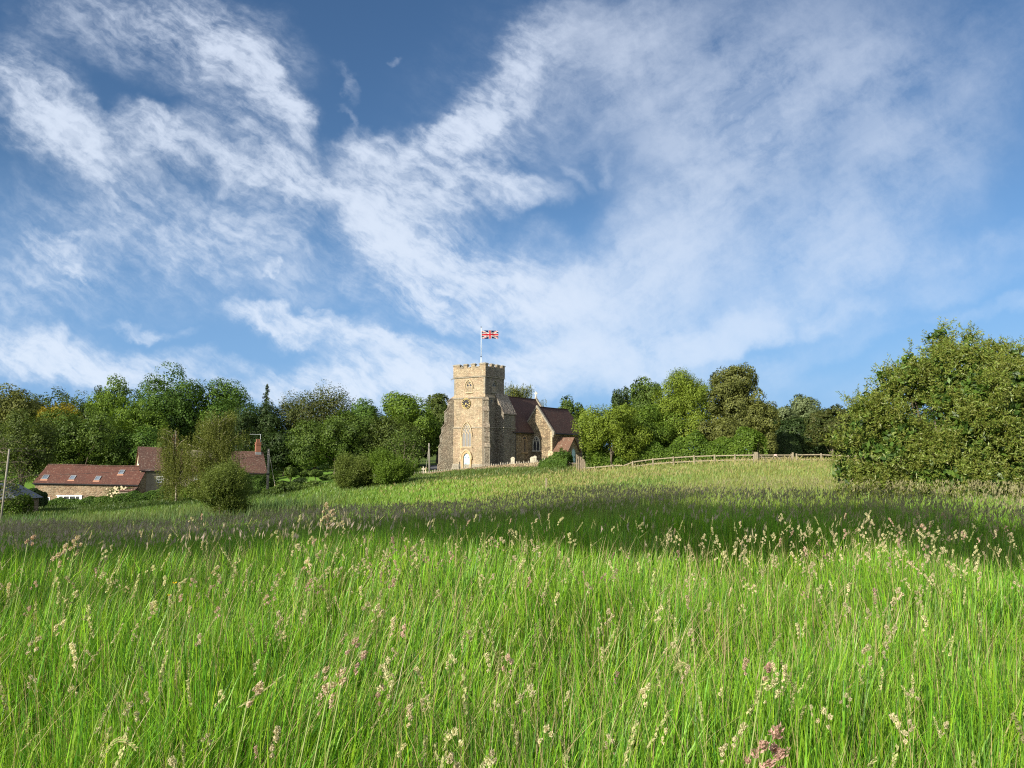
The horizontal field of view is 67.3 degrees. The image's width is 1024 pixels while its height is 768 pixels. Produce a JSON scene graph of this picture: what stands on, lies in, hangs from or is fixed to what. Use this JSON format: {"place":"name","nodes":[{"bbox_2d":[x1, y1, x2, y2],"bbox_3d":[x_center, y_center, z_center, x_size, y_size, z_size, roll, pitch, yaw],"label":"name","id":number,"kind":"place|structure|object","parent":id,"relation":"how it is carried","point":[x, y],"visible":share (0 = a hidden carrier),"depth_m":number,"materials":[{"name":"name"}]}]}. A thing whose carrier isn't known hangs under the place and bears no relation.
{"place":"outdoors","nodes":[
{"label":"outdoors","id":0,"kind":"place"},
{"bbox_2d":[0,467,40,488],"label":"lawn","id":1,"kind":"structure","parent":0,"point":[28,485],"depth_m":170.29,"materials":[{"name":"green plant"}]},
{"bbox_2d":[260,480,323,494],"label":"bramble bank","id":2,"kind":"structure","parent":0,"point":[281,487],"depth_m":102.53,"materials":[{"name":"green plant"}]},
{"bbox_2d":[259,472,333,487],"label":"lawn","id":3,"kind":"structure","parent":0,"point":[284,478],"depth_m":137.59,"materials":[{"name":"green plant"}]},
{"bbox_2d":[283,465,297,480],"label":"sapling","id":4,"kind":"object","parent":3,"relation":"on","point":[290,472],"visible":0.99,"depth_m":119.15,"materials":[{"name":"green plant"}]},
{"bbox_2d":[299,469,312,480],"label":"sapling","id":5,"kind":"object","parent":3,"relation":"on","point":[304,473],"visible":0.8,"depth_m":120.47,"materials":[{"name":"green plant"}]},
{"bbox_2d":[309,469,323,480],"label":"sapling","id":6,"kind":"object","parent":3,"relation":"on","point":[315,473],"visible":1,"depth_m":119.43,"materials":[{"name":"green plant"}]},
{"bbox_2d":[318,474,334,479],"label":"sapling","id":7,"kind":"object","parent":3,"relation":"on","point":[326,477],"visible":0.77,"depth_m":123.99,"materials":[{"name":"green plant"}]},
{"bbox_2d":[283,409,379,474],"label":"broadleaf tree","id":8,"kind":"object","parent":3,"relation":"on","point":[326,440],"visible":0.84,"depth_m":136.07,"materials":[{"name":"green plant"}]},
{"bbox_2d":[0,452,1023,767],"bbox_3d":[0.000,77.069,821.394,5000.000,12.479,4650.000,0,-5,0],"label":"ground","id":9,"kind":"structure","parent":0,"point":[428,462],"depth_m":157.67,"materials":[{"name":"green plant"}]},
{"bbox_2d":[0,449,9,518],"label":"telegraph pole","id":10,"kind":"object","parent":9,"relation":"on","point":[3,498],"visible":0.93,"depth_m":74.38,"materials":[{"name":"grey wood"}]},
{"bbox_2d":[0,493,33,516],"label":"bramble bank","id":11,"kind":"structure","parent":9,"relation":"on","point":[15,508],"depth_m":90.14,"materials":[{"name":"green plant"}]},
{"bbox_2d":[0,483,41,511],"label":"slate shed","id":12,"kind":"structure","parent":9,"relation":"on","point":[36,500],"depth_m":98.16,"materials":[{"name":"grey stone"}]},
{"bbox_2d":[11,535,35,629],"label":"seed head grass","id":13,"kind":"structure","parent":9,"relation":"on","point":[31,538],"depth_m":4.82,"materials":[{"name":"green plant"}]},
{"bbox_2d":[0,383,47,472],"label":"broadleaf tree","id":14,"kind":"object","parent":9,"relation":"on","point":[15,399],"visible":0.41,"depth_m":186.96,"materials":[{"name":"green plant"}]},
{"bbox_2d":[0,425,53,513],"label":"broadleaf tree","id":15,"kind":"object","parent":9,"relation":"on","point":[11,481],"visible":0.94,"depth_m":87.27,"materials":[{"name":"green plant"}]},
{"bbox_2d":[0,407,60,486],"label":"broadleaf tree","id":16,"kind":"object","parent":9,"relation":"on","point":[40,435],"visible":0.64,"depth_m":128.38,"materials":[{"name":"green plant"}]},
{"bbox_2d":[29,487,47,507],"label":"bramble bank","id":17,"kind":"structure","parent":9,"relation":"on","point":[43,499],"depth_m":107.74,"materials":[{"name":"green plant"}]},
{"bbox_2d":[0,420,96,473],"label":"broadleaf tree","id":18,"kind":"object","parent":9,"relation":"on","point":[17,462],"depth_m":179.84,"materials":[{"name":"green plant"}]},
{"bbox_2d":[6,386,92,421],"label":"broadleaf tree","id":19,"kind":"object","parent":9,"relation":"on","point":[67,401],"visible":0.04,"depth_m":204.82,"materials":[{"name":"green plant"}]},
{"bbox_2d":[41,542,67,655],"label":"seed head grass","id":20,"kind":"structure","parent":9,"relation":"on","point":[60,554],"depth_m":4.51,"materials":[{"name":"beige plant"}]},
{"bbox_2d":[36,402,83,424],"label":"golden tree","id":21,"kind":"object","parent":9,"relation":"on","point":[69,407],"visible":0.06,"depth_m":164.58,"materials":[{"name":"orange plant"}]},
{"bbox_2d":[60,535,82,621],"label":"seed head grass","id":22,"kind":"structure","parent":9,"relation":"on","point":[75,543],"depth_m":4.82,"materials":[{"name":"beige plant"}]},
{"bbox_2d":[26,402,130,482],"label":"broadleaf tree","id":23,"kind":"object","parent":9,"relation":"on","point":[80,442],"visible":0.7,"depth_m":146.94,"materials":[{"name":"green plant"}]},
{"bbox_2d":[32,464,145,499],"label":"barn house","id":24,"kind":"structure","parent":9,"relation":"on","point":[53,481],"depth_m":125.67,"materials":[{"name":"red tile"}]},
{"bbox_2d":[40,475,49,480],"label":"roof window","id":25,"kind":"structure","parent":24,"relation":"in","point":[45,477],"depth_m":125.64,"materials":[{"name":"grey glass"}]},
{"bbox_2d":[56,495,82,498],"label":"glazed door","id":26,"kind":"structure","parent":24,"relation":"in","point":[62,496],"depth_m":124.94,"materials":[{"name":"white paint"}]},
{"bbox_2d":[103,486,132,496],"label":"climbing rose","id":27,"kind":"object","parent":24,"relation":"attached to","point":[116,492],"visible":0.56,"depth_m":124.26,"materials":[{"name":"beige plant"}]},
{"bbox_2d":[80,385,104,429],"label":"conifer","id":28,"kind":"object","parent":9,"relation":"on","point":[81,409],"visible":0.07,"depth_m":194.10,"materials":[{"name":"green plant"}]},
{"bbox_2d":[83,374,141,463],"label":"broadleaf tree","id":29,"kind":"object","parent":9,"relation":"on","point":[109,400],"visible":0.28,"depth_m":170.68,"materials":[{"name":"green plant"}]},
{"bbox_2d":[43,485,181,505],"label":"garden hedge","id":30,"kind":"object","parent":9,"relation":"on","point":[133,495],"visible":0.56,"depth_m":115.14,"materials":[{"name":"green plant"}]},
{"bbox_2d":[99,737,137,767],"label":"seed head grass","id":31,"kind":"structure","parent":9,"relation":"on","point":[117,739],"depth_m":1.74,"materials":[{"name":"green plant"}]},
{"bbox_2d":[104,398,170,464],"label":"broadleaf tree","id":32,"kind":"object","parent":9,"relation":"on","point":[135,419],"visible":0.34,"depth_m":158.45,"materials":[{"name":"green plant"}]},
{"bbox_2d":[106,424,181,464],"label":"broadleaf tree","id":33,"kind":"object","parent":9,"relation":"on","point":[135,442],"visible":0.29,"depth_m":149.41,"materials":[{"name":"green plant"}]},
{"bbox_2d":[124,361,209,449],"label":"broadleaf tree","id":34,"kind":"object","parent":9,"relation":"on","point":[174,407],"visible":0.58,"depth_m":167.83,"materials":[{"name":"green plant"}]},
{"bbox_2d":[166,582,176,703],"bbox_3d":[-1.692,1.449,3.783,0.054,0.933,0.024,0,-5,0],"label":"grass stalk","id":35,"kind":"object","parent":9,"relation":"on","point":[171,632],"visible":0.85,"depth_m":3.80,"materials":[{"name":"green plant"}]},
{"bbox_2d":[154,425,194,500],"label":"birch tree","id":36,"kind":"object","parent":9,"relation":"on","point":[169,473],"visible":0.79,"depth_m":104.67,"materials":[{"name":"green plant"}]},
{"bbox_2d":[0,491,352,535],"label":"rushes","id":37,"kind":"object","parent":9,"relation":"on","point":[172,513],"visible":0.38,"depth_m":69.55,"materials":[{"name":"green plant"}]},
{"bbox_2d":[169,481,199,498],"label":"garden shrubs","id":38,"kind":"object","parent":9,"relation":"on","point":[184,495],"visible":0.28,"depth_m":109.51,"materials":[{"name":"green plant"}]},
{"bbox_2d":[135,434,266,491],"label":"cottage","id":39,"kind":"structure","parent":9,"relation":"on","point":[147,458],"depth_m":130.82,"materials":[{"name":"red"}]},
{"bbox_2d":[175,407,249,496],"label":"birch tree","id":40,"kind":"object","parent":9,"relation":"on","point":[221,446],"visible":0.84,"depth_m":102.33,"materials":[{"name":"green plant"}]},
{"bbox_2d":[172,377,255,450],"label":"broadleaf tree","id":41,"kind":"object","parent":9,"relation":"on","point":[225,399],"visible":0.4,"depth_m":170.47,"materials":[{"name":"green plant"}]},
{"bbox_2d":[187,452,256,518],"bbox_3d":[-24.352,8.891,65.077,5.784,6.329,6.437,0,-5,0],"label":"sallow bush","id":42,"kind":"object","parent":9,"relation":"on","point":[225,487],"visible":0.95,"depth_m":63.67,"materials":[{"name":"green plant"}]},
{"bbox_2d":[233,680,263,767],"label":"seed head grass","id":43,"kind":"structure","parent":9,"relation":"on","point":[258,691],"depth_m":2.12,"materials":[{"name":"beige plant"}]},
{"bbox_2d":[226,399,288,473],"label":"broadleaf tree","id":44,"kind":"object","parent":9,"relation":"on","point":[257,423],"visible":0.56,"depth_m":160.52,"materials":[{"name":"green plant"}]},
{"bbox_2d":[243,469,278,490],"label":"garden hedge","id":45,"kind":"object","parent":9,"relation":"on","point":[257,481],"visible":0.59,"depth_m":111.94,"materials":[{"name":"green plant"}]},
{"bbox_2d":[262,384,269,410],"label":"spruce","id":46,"kind":"object","parent":9,"relation":"on","point":[266,394],"visible":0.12,"depth_m":178.30,"materials":[{"name":"green plant"}]},
{"bbox_2d":[266,449,274,489],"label":"telegraph pole","id":47,"kind":"object","parent":9,"relation":"on","point":[267,473],"visible":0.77,"depth_m":107.18,"materials":[{"name":"grey wood"}]},
{"bbox_2d":[34,455,265,475],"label":"overhead cable","id":48,"kind":"object","parent":47,"relation":"attached to","point":[131,470],"visible":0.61,"depth_m":109.22,"materials":[{"name":"grey plastic"}]},
{"bbox_2d":[247,428,313,476],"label":"broadleaf tree","id":49,"kind":"object","parent":9,"relation":"on","point":[279,450],"visible":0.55,"depth_m":146.42,"materials":[{"name":"green plant"}]},
{"bbox_2d":[270,477,305,485],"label":"garden hedge","id":50,"kind":"object","parent":9,"relation":"on","point":[300,480],"visible":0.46,"depth_m":118.09,"materials":[{"name":"green plant"}]},
{"bbox_2d":[270,379,358,468],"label":"broadleaf tree","id":51,"kind":"object","parent":9,"relation":"on","point":[303,409],"visible":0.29,"depth_m":165.01,"materials":[{"name":"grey plant"}]},
{"bbox_2d":[298,666,336,767],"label":"seed head grass","id":52,"kind":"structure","parent":9,"relation":"on","point":[332,684],"depth_m":2.32,"materials":[{"name":"beige plant"}]},
{"bbox_2d":[309,502,335,610],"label":"seed head grass","id":53,"kind":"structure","parent":9,"relation":"on","point":[327,516],"depth_m":5.14,"materials":[{"name":"beige plant"}]},
{"bbox_2d":[312,667,347,767],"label":"seed head grass","id":54,"kind":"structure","parent":9,"relation":"on","point":[330,701],"depth_m":2.23,"materials":[{"name":"beige plant"}]},
{"bbox_2d":[326,636,366,764],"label":"seed head grass","id":55,"kind":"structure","parent":9,"relation":"on","point":[363,655],"depth_m":2.52,"materials":[{"name":"beige plant"}]},
{"bbox_2d":[330,450,375,489],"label":"sallow bush","id":56,"kind":"object","parent":9,"relation":"on","point":[357,472],"visible":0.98,"depth_m":95.33,"materials":[{"name":"green plant"}]},
{"bbox_2d":[339,397,383,456],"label":"broadleaf tree","id":57,"kind":"object","parent":9,"relation":"on","point":[365,410],"visible":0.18,"depth_m":148.03,"materials":[{"name":"green plant"}]},
{"bbox_2d":[356,413,427,460],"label":"broadleaf tree","id":58,"kind":"object","parent":9,"relation":"on","point":[384,429],"visible":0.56,"depth_m":137.50,"materials":[{"name":"green plant"}]},
{"bbox_2d":[363,446,421,484],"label":"sallow bush","id":59,"kind":"object","parent":9,"relation":"on","point":[388,469],"visible":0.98,"depth_m":95.02,"materials":[{"name":"green plant"}]},
{"bbox_2d":[381,424,437,461],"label":"coppiced tree","id":60,"kind":"object","parent":9,"relation":"on","point":[405,446],"visible":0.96,"depth_m":123.37,"materials":[{"name":"green plant"}]},
{"bbox_2d":[380,391,441,460],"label":"broadleaf tree","id":61,"kind":"object","parent":9,"relation":"on","point":[405,406],"visible":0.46,"depth_m":145.72,"materials":[{"name":"green plant"}]},
{"bbox_2d":[395,422,441,464],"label":"broadleaf tree","id":62,"kind":"object","parent":9,"relation":"on","point":[430,445],"visible":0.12,"depth_m":149.81,"materials":[{"name":"green plant"}]},
{"bbox_2d":[425,443,430,472],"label":"telegraph pole","id":63,"kind":"object","parent":9,"relation":"on","point":[428,456],"visible":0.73,"depth_m":117.36,"materials":[{"name":"grey wood"}]},
{"bbox_2d":[425,393,448,462],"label":"broadleaf tree","id":64,"kind":"object","parent":9,"relation":"on","point":[439,407],"visible":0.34,"depth_m":164.03,"materials":[{"name":"green plant"}]},
{"bbox_2d":[413,460,542,474],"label":"churchyard wall","id":65,"kind":"structure","parent":9,"relation":"on","point":[525,464],"depth_m":110.25,"materials":[{"name":"grey stone"}]},
{"bbox_2d":[437,362,582,469],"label":"church","id":66,"kind":"structure","parent":9,"relation":"on","point":[487,421],"depth_m":122.94,"materials":[{"name":"stone"}]},
{"bbox_2d":[464,453,468,463],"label":"west door","id":67,"kind":"structure","parent":66,"relation":"in","point":[466,457],"depth_m":121.33,"materials":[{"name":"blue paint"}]},
{"bbox_2d":[461,421,472,447],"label":"west window","id":68,"kind":"structure","parent":66,"relation":"in","point":[466,433],"depth_m":121.67,"materials":[{"name":"stone"}]},
{"bbox_2d":[465,379,472,392],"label":"belfry window","id":69,"kind":"structure","parent":66,"relation":"in","point":[468,384],"depth_m":122.33,"materials":[{"name":"stone"}]},
{"bbox_2d":[491,380,497,393],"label":"belfry window","id":70,"kind":"structure","parent":66,"relation":"in","point":[494,386],"depth_m":122.67,"materials":[{"name":"grey stone"}]},
{"bbox_2d":[521,436,527,452],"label":"nave window","id":71,"kind":"structure","parent":66,"relation":"in","point":[524,440],"depth_m":126.97,"materials":[{"name":"orange stone"}]},
{"bbox_2d":[532,436,540,451],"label":"chapel window","id":72,"kind":"structure","parent":66,"relation":"in","point":[536,442],"depth_m":128.47,"materials":[{"name":"beige stone"}]},
{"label":"flagpole","id":73,"kind":"object","parent":66,"relation":"on","visible":0},
{"bbox_2d":[482,330,498,338],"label":"flag","id":74,"kind":"object","parent":73,"relation":"attached to","point":[488,334],"visible":1,"depth_m":122.84,"materials":[{"name":"fabric"}]},
{"bbox_2d":[0,455,1023,767],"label":"grass seed heads","id":75,"kind":"object","parent":9,"relation":"on","point":[398,509],"depth_m":7.90,"materials":[{"name":"beige plant"}]},
{"bbox_2d":[504,381,546,406],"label":"birch tree","id":76,"kind":"object","parent":9,"relation":"on","point":[513,392],"visible":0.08,"depth_m":149.70,"materials":[{"name":"green plant"}]},
{"bbox_2d":[538,448,572,467],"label":"nettle patch","id":77,"kind":"object","parent":9,"relation":"on","point":[561,458],"visible":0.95,"depth_m":103.75,"materials":[{"name":"green plant"}]},
{"bbox_2d":[558,395,587,452],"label":"broadleaf tree","id":78,"kind":"object","parent":9,"relation":"on","point":[569,405],"visible":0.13,"depth_m":150.94,"materials":[{"name":"green plant"}]},
{"bbox_2d":[576,454,584,471],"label":"kissing gate","id":79,"kind":"structure","parent":9,"relation":"on","point":[581,464],"depth_m":93.37,"materials":[{"name":"beige wood"}]},
{"bbox_2d":[585,449,608,467],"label":"laurel hedge","id":80,"kind":"object","parent":9,"relation":"on","point":[588,457],"visible":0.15,"depth_m":97.41,"materials":[{"name":"green plant"}]},
{"bbox_2d":[570,400,654,466],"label":"young ash tree","id":81,"kind":"object","parent":9,"relation":"on","point":[614,429],"visible":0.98,"depth_m":92.06,"materials":[{"name":"green plant"}]},
{"bbox_2d":[611,389,624,408],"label":"yew tree","id":82,"kind":"object","parent":9,"relation":"on","point":[618,398],"visible":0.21,"depth_m":127.64,"materials":[{"name":"green plant"}]},
{"bbox_2d":[620,386,630,454],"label":"yew tree","id":83,"kind":"object","parent":9,"relation":"on","point":[625,395],"visible":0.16,"depth_m":130.74,"materials":[{"name":"green plant"}]},
{"bbox_2d":[620,376,662,418],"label":"broadleaf tree","id":84,"kind":"object","parent":9,"relation":"on","point":[641,397],"visible":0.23,"depth_m":121.03,"materials":[{"name":"green plant"}]},
{"bbox_2d":[617,404,685,461],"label":"broadleaf tree","id":85,"kind":"object","parent":9,"relation":"on","point":[656,424],"visible":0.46,"depth_m":96.95,"materials":[{"name":"green plant"}]},
{"bbox_2d":[584,454,754,471],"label":"timber fence","id":86,"kind":"object","parent":9,"relation":"on","point":[693,456],"visible":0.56,"depth_m":86.82,"materials":[{"name":"brown wood"}]},
{"bbox_2d":[590,426,768,469],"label":"laurel hedge","id":87,"kind":"object","parent":9,"relation":"on","point":[753,436],"visible":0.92,"depth_m":92.26,"materials":[{"name":"green plant"}]},
{"bbox_2d":[651,367,721,462],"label":"willow tree","id":88,"kind":"object","parent":9,"relation":"on","point":[687,399],"visible":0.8,"depth_m":99.10,"materials":[{"name":"green plant"}]},
{"bbox_2d":[673,662,706,762],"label":"seed head grass","id":89,"kind":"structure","parent":9,"relation":"on","point":[675,667],"depth_m":2.44,"materials":[{"name":"green plant"}]},
{"bbox_2d":[693,416,747,458],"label":"broadleaf tree","id":90,"kind":"object","parent":9,"relation":"on","point":[720,427],"visible":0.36,"depth_m":94.76,"materials":[{"name":"green plant"}]},
{"bbox_2d":[704,362,769,450],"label":"maple tree","id":91,"kind":"object","parent":9,"relation":"on","point":[734,387],"visible":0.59,"depth_m":99.17,"materials":[{"name":"green plant"}]},
{"bbox_2d":[744,749,760,767],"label":"seed head grass","id":92,"kind":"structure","parent":9,"relation":"on","point":[747,760],"depth_m":1.78,"materials":[{"name":"beige plant"}]},
{"bbox_2d":[737,400,779,459],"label":"maple tree","id":93,"kind":"object","parent":9,"relation":"on","point":[764,414],"visible":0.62,"depth_m":97.47,"materials":[{"name":"green plant"}]},
{"bbox_2d":[747,662,771,767],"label":"seed head grass","id":94,"kind":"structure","parent":9,"relation":"on","point":[768,668],"depth_m":2.22,"materials":[{"name":"green plant"}]},
{"bbox_2d":[756,722,790,767],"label":"seed head grass","id":95,"kind":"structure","parent":9,"relation":"on","point":[776,751],"depth_m":1.67,"materials":[{"name":"beige plant"}]},
{"bbox_2d":[768,433,802,459],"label":"clipped bush","id":96,"kind":"object","parent":9,"relation":"on","point":[787,447],"visible":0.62,"depth_m":102.13,"materials":[{"name":"green plant"}]},
{"bbox_2d":[773,405,798,422],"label":"broadleaf tree","id":97,"kind":"object","parent":9,"relation":"on","point":[784,412],"visible":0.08,"depth_m":133.75,"materials":[{"name":"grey plant"}]},
{"bbox_2d":[772,416,826,457],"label":"broadleaf tree","id":98,"kind":"object","parent":9,"relation":"on","point":[796,426],"visible":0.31,"depth_m":120.92,"materials":[{"name":"green plant"}]},
{"bbox_2d":[751,431,859,459],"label":"field hedge","id":99,"kind":"object","parent":9,"relation":"on","point":[821,448],"visible":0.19,"depth_m":111.29,"materials":[{"name":"green plant"}]},
{"bbox_2d":[785,393,829,419],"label":"broadleaf tree","id":100,"kind":"object","parent":9,"relation":"on","point":[801,406],"visible":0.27,"depth_m":141.21,"materials":[{"name":"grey plant"}]},
{"bbox_2d":[796,453,856,460],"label":"timber fence","id":101,"kind":"object","parent":9,"relation":"on","point":[820,454],"visible":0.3,"depth_m":82.92,"materials":[{"name":"brown wood"}]},
{"bbox_2d":[802,403,857,458],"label":"copper tree","id":102,"kind":"object","parent":9,"relation":"on","point":[815,428],"visible":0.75,"depth_m":106.51,"materials":[{"name":"green plant"}]},
{"bbox_2d":[872,409,954,448],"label":"broadleaf tree","id":103,"kind":"object","parent":9,"relation":"on","point":[929,421],"visible":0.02,"depth_m":137.54,"materials":[{"name":"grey plant"}]},
{"bbox_2d":[820,317,1023,505],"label":"willow shrub","id":104,"kind":"object","parent":9,"relation":"on","point":[980,391],"visible":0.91,"depth_m":20.74,"materials":[{"name":"green plant"}]},
{"bbox_2d":[0,0,1023,445],"label":"sky","id":105,"kind":"structure","parent":0,"point":[284,195],"materials":[{"name":"blue"}]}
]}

